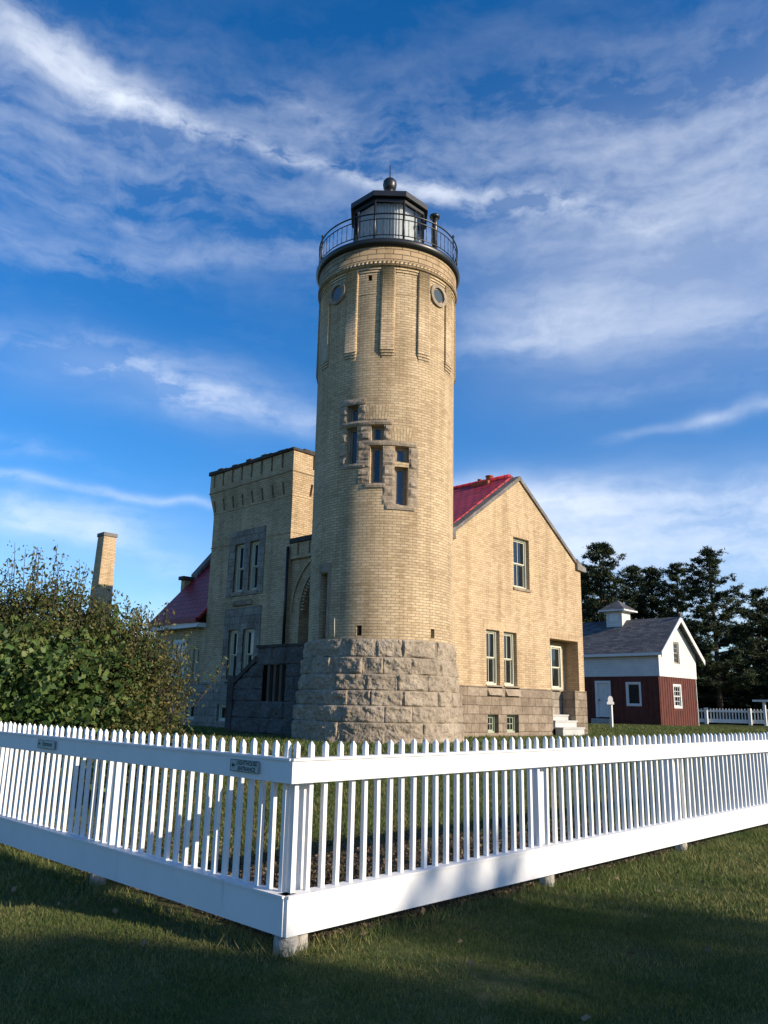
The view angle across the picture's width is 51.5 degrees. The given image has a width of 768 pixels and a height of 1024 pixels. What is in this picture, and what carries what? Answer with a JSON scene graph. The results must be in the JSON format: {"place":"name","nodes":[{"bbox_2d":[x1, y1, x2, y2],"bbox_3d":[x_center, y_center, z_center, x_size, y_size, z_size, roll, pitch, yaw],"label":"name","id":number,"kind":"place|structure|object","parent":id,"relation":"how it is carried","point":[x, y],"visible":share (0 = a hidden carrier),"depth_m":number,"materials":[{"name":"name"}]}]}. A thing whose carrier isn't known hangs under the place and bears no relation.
{"place":"outdoors","nodes":[
{"label":"outdoors","id":0,"kind":"place"},
{"bbox_2d":[0,723,767,1023],"bbox_3d":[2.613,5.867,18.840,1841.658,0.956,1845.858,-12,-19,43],"label":"ground","id":1,"kind":"structure","parent":0,"point":[324,1007],"depth_m":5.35,"materials":[{"name":"green plant"}]},
{"bbox_2d":[89,532,117,618],"bbox_3d":[-14.102,5.785,39.232,1.040,9.630,1.040,-12,-19,43],"label":"tall chimney","id":2,"kind":"object","parent":1,"relation":"on","point":[103,570],"visible":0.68,"depth_m":39.72,"materials":[{"name":"beige brick"}]},
{"bbox_2d":[0,540,229,806],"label":"leafy shrub","id":3,"kind":"object","parent":1,"relation":"on","point":[90,672],"visible":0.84,"depth_m":12.34,"materials":[{"name":"green plant"}]},
{"bbox_2d":[96,730,186,807],"bbox_3d":[-3.608,3.813,11.985,1.359,1.102,1.222,4,-14,-13],"label":"shrub","id":4,"kind":"object","parent":1,"relation":"on","point":[158,789],"visible":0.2,"depth_m":11.70,"materials":[{"name":"green plant"}]},
{"bbox_2d":[0,721,293,936],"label":"picket fence","id":5,"kind":"object","parent":1,"relation":"on","point":[256,903],"visible":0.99,"depth_m":6.72,"materials":[{"name":"white paint"}]},
{"bbox_2d":[37,739,54,749],"bbox_3d":[-3.481,2.394,8.212,0.400,0.085,0.008,-12,-19,43],"label":"direction sign","id":6,"kind":"object","parent":5,"relation":"attached to","point":[47,744],"visible":1,"depth_m":8.20,"materials":[{"name":"black"}]},
{"bbox_2d":[230,759,258,773],"bbox_3d":[-1.031,1.876,5.883,0.345,0.085,0.008,-12,-19,43],"label":"direction sign","id":7,"kind":"object","parent":5,"relation":"attached to","point":[247,766],"visible":1,"depth_m":5.88,"materials":[{"name":"black"}]},
{"bbox_2d":[147,553,210,725],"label":"wing","id":8,"kind":"structure","parent":1,"relation":"on","point":[190,602],"depth_m":33.52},
{"bbox_2d":[170,639,185,679],"bbox_3d":[-8.609,6.229,33.568,1.050,1.700,0.120,-12,-19,43],"label":"window","id":9,"kind":"structure","parent":8,"relation":"in","point":[181,641],"depth_m":33.66,"materials":[{"name":"white paint"}]},
{"bbox_2d":[187,704,193,719],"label":"window","id":10,"kind":"structure","parent":8,"relation":"in","point":[191,709],"depth_m":32.28,"materials":[{"name":"beige paint"}]},
{"bbox_2d":[190,647,198,681],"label":"window","id":11,"kind":"structure","parent":8,"relation":"in","point":[197,648],"depth_m":32.73,"materials":[{"name":"beige paint"}]},
{"bbox_2d":[197,447,314,727],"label":"crenellated tower","id":12,"kind":"structure","parent":1,"relation":"on","point":[262,506],"depth_m":31.05,"materials":[{"name":"beige brick"}]},
{"bbox_2d":[218,704,225,720],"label":"window","id":13,"kind":"structure","parent":12,"relation":"in","point":[222,707],"depth_m":30.79,"materials":[{"name":"beige paint"}]},
{"bbox_2d":[224,630,237,681],"bbox_3d":[-5.811,5.604,30.902,0.680,2.040,0.280,-12,-19,43],"label":"window","id":14,"kind":"structure","parent":12,"relation":"in","point":[234,635],"depth_m":31.10,"materials":[{"name":"beige paint"}]},
{"bbox_2d":[231,544,244,595],"bbox_3d":[-5.689,2.305,31.655,0.690,2.070,0.280,-12,-19,43],"label":"window","id":15,"kind":"structure","parent":12,"relation":"in","point":[240,558],"depth_m":31.82,"materials":[{"name":"beige paint"}]},
{"bbox_2d":[244,629,254,667],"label":"window","id":16,"kind":"structure","parent":12,"relation":"in","point":[249,638],"depth_m":30.47,"materials":[{"name":"beige paint"}]},
{"bbox_2d":[246,541,258,593],"bbox_3d":[-4.998,2.159,30.998,0.660,2.070,0.280,-12,-19,43],"label":"window","id":17,"kind":"structure","parent":12,"relation":"in","point":[255,551],"depth_m":31.15,"materials":[{"name":"beige paint"}]},
{"bbox_2d":[224,642,305,735],"bbox_3d":[-2.459,5.879,25.341,4.826,3.120,2.806,-12,-19,43],"label":"stone stair","id":18,"kind":"object","parent":1,"relation":"on","point":[262,688],"visible":0.64,"depth_m":24.80,"materials":[{"name":"grey stone"}]},
{"bbox_2d":[1,794,708,941],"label":"mulch","id":19,"kind":"object","parent":1,"relation":"on","point":[417,910],"visible":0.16,"depth_m":8.12,"materials":[{"name":"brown wood"}]},
{"bbox_2d":[12,851,730,1020],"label":"fallen leaves","id":20,"kind":"object","parent":1,"relation":"on","point":[585,1017],"visible":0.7,"depth_m":5.87,"materials":[{"name":"brown plant"}]},
{"bbox_2d":[291,165,465,743],"bbox_3d":[0.030,-2.465,24.694,4.952,19.120,4.954,-12,-19,43],"label":"lighthouse","id":21,"kind":"object","parent":1,"relation":"on","point":[378,662],"visible":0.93,"depth_m":22.50,"materials":[{"name":"beige brick"}]},
{"bbox_2d":[348,429,356,463],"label":"window","id":22,"kind":"structure","parent":21,"relation":"in","point":[352,456],"depth_m":22.78,"materials":[{"name":"glass"}]},
{"bbox_2d":[350,407,357,421],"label":"window","id":23,"kind":"structure","parent":21,"relation":"in","point":[353,411],"depth_m":23.00,"materials":[{"name":"glass"}]},
{"bbox_2d":[370,447,382,482],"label":"window","id":24,"kind":"structure","parent":21,"relation":"in","point":[376,452],"depth_m":22.43,"materials":[{"name":"glass"}]},
{"bbox_2d":[372,426,383,439],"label":"window","id":25,"kind":"structure","parent":21,"relation":"in","point":[377,431],"depth_m":22.65,"materials":[{"name":"glass"}]},
{"bbox_2d":[394,468,406,505],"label":"window","id":26,"kind":"structure","parent":21,"relation":"in","point":[400,474],"depth_m":22.34,"materials":[{"name":"glass"}]},
{"bbox_2d":[395,448,407,462],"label":"window","id":27,"kind":"structure","parent":21,"relation":"in","point":[400,453],"depth_m":22.57,"materials":[{"name":"glass"}]},
{"bbox_2d":[0,753,767,926],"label":"lawn","id":28,"kind":"structure","parent":1,"relation":"on","point":[735,880],"depth_m":8.82,"materials":[{"name":"green plant"}]},
{"bbox_2d":[158,723,767,799],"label":"yard grass","id":29,"kind":"structure","parent":1,"relation":"on","point":[210,731],"depth_m":23.34,"materials":[{"name":"green plant"}]},
{"bbox_2d":[273,732,767,956],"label":"picket fence","id":30,"kind":"object","parent":1,"relation":"on","point":[321,905],"visible":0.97,"depth_m":7.17,"materials":[{"name":"white paint"}]},
{"bbox_2d":[453,474,587,736],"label":"keepers house","id":31,"kind":"structure","parent":1,"relation":"on","point":[518,567],"depth_m":28.92,"materials":[{"name":"beige brick"}]},
{"bbox_2d":[288,534,311,642],"bbox_3d":[0.193,4.592,28.654,5.550,7.300,5.150,-12,-19,43],"label":"entrance bay","id":32,"kind":"object","parent":31,"relation":"attached to","point":[300,552],"visible":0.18,"depth_m":28.92,"materials":[{"name":"beige brick"}]},
{"bbox_2d":[488,715,494,732],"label":"window","id":33,"kind":"structure","parent":31,"relation":"in","point":[491,718],"depth_m":27.05,"materials":[{"name":"green paint"}]},
{"bbox_2d":[486,630,501,687],"bbox_3d":[3.689,5.065,27.491,0.300,1.970,0.870,-12,-19,43],"label":"window","id":34,"kind":"structure","parent":31,"relation":"in","point":[491,636],"depth_m":27.67,"materials":[{"name":"beige paint"}]},
{"bbox_2d":[507,715,515,732],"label":"window","id":35,"kind":"structure","parent":31,"relation":"in","point":[510,718],"depth_m":27.83,"materials":[{"name":"green paint"}]},
{"bbox_2d":[504,632,519,688],"bbox_3d":[4.401,5.253,28.198,0.300,1.970,0.870,-12,-19,43],"label":"window","id":36,"kind":"structure","parent":31,"relation":"in","point":[508,637],"depth_m":28.38,"materials":[{"name":"beige paint"}]},
{"bbox_2d":[513,538,531,592],"bbox_3d":[5.023,1.970,29.583,0.300,1.970,1.110,-12,-19,43],"label":"window","id":37,"kind":"structure","parent":31,"relation":"in","point":[519,546],"depth_m":29.78,"materials":[{"name":"beige paint"}]},
{"bbox_2d":[550,645,562,690],"bbox_3d":[6.667,6.072,30.997,0.150,1.700,0.810,-12,-19,43],"label":"window","id":38,"kind":"structure","parent":31,"relation":"in","point":[555,651],"depth_m":31.07,"materials":[{"name":"beige paint"}]},
{"bbox_2d":[580,575,605,621],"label":"pine tree","id":39,"kind":"object","parent":1,"relation":"on","point":[582,604],"visible":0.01,"depth_m":69.60,"materials":[{"name":"green plant"}]},
{"bbox_2d":[607,696,613,727],"bbox_3d":[11.087,9.832,39.013,0.360,1.616,0.180,1,-14,0],"label":"marker post","id":40,"kind":"object","parent":1,"relation":"on","point":[610,702],"visible":0.9,"depth_m":39.03,"materials":[{"name":"white paint"}]},
{"bbox_2d":[580,541,642,622],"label":"pine tree","id":41,"kind":"object","parent":1,"relation":"on","point":[596,575],"visible":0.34,"depth_m":60.32,"materials":[{"name":"green plant"}]},
{"bbox_2d":[608,564,649,619],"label":"pine tree","id":42,"kind":"object","parent":1,"relation":"on","point":[630,576],"visible":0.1,"depth_m":65.14,"materials":[{"name":"green plant"}]},
{"bbox_2d":[582,597,704,725],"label":"barn","id":43,"kind":"structure","parent":1,"relation":"on","point":[641,671],"depth_m":46.45,"materials":[{"name":"red paint"}]},
{"bbox_2d":[595,681,610,716],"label":"door","id":44,"kind":"structure","parent":43,"relation":"in","point":[602,688],"depth_m":46.72,"materials":[{"name":"white paint"}]},
{"bbox_2d":[625,682,641,705],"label":"window","id":45,"kind":"structure","parent":43,"relation":"in","point":[633,689],"depth_m":45.47,"materials":[{"name":"white paint"}]},
{"bbox_2d":[673,642,678,663],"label":"window","id":46,"kind":"structure","parent":43,"relation":"in","point":[675,644],"depth_m":46.73,"materials":[{"name":"white glass"}]},
{"bbox_2d":[673,684,682,707],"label":"window","id":47,"kind":"structure","parent":43,"relation":"in","point":[677,691],"depth_m":46.12,"materials":[{"name":"white paint"}]},
{"bbox_2d":[630,565,710,680],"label":"pine tree","id":48,"kind":"object","parent":1,"relation":"on","point":[653,600],"visible":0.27,"depth_m":60.44,"materials":[{"name":"green plant"}]},
{"bbox_2d":[648,562,728,698],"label":"pine tree","id":49,"kind":"object","parent":1,"relation":"on","point":[676,568],"visible":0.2,"depth_m":65.66,"materials":[{"name":"green plant"}]},
{"bbox_2d":[666,546,767,723],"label":"pine tree","id":50,"kind":"object","parent":1,"relation":"on","point":[717,665],"visible":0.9,"depth_m":57.91,"materials":[{"name":"green plant"}]},
{"bbox_2d":[696,659,767,724],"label":"understory","id":51,"kind":"object","parent":1,"relation":"on","point":[740,705],"visible":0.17,"depth_m":58.66,"materials":[{"name":"green plant"}]},
{"bbox_2d":[698,708,767,724],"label":"picket fence","id":52,"kind":"object","parent":1,"relation":"on","point":[750,720],"visible":0.89,"depth_m":55.12,"materials":[{"name":"white paint"}]},
{"bbox_2d":[712,586,767,692],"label":"pine tree","id":53,"kind":"object","parent":1,"relation":"on","point":[753,595],"visible":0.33,"depth_m":63.08,"materials":[{"name":"green plant"}]},
{"bbox_2d":[729,602,767,671],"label":"pine tree","id":54,"kind":"object","parent":1,"relation":"on","point":[752,640],"visible":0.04,"depth_m":68.16,"materials":[{"name":"green plant"}]},
{"bbox_2d":[741,603,767,704],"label":"pine tree","id":55,"kind":"object","parent":1,"relation":"on","point":[764,649],"visible":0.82,"depth_m":57.62,"materials":[{"name":"green plant"}]},
{"bbox_2d":[752,700,767,725],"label":"gate post","id":56,"kind":"object","parent":1,"relation":"on","point":[764,711],"visible":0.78,"depth_m":53.67,"materials":[{"name":"white paint"}]},
{"bbox_2d":[0,824,767,963],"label":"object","id":57,"kind":"structure","parent":0,"point":[35,863],"depth_m":6.59,"materials":[{"name":"green plant"}]},
{"bbox_2d":[0,0,767,672],"label":"sky","id":58,"kind":"structure","parent":0,"point":[174,173],"materials":[{"name":"blue"}]}
]}

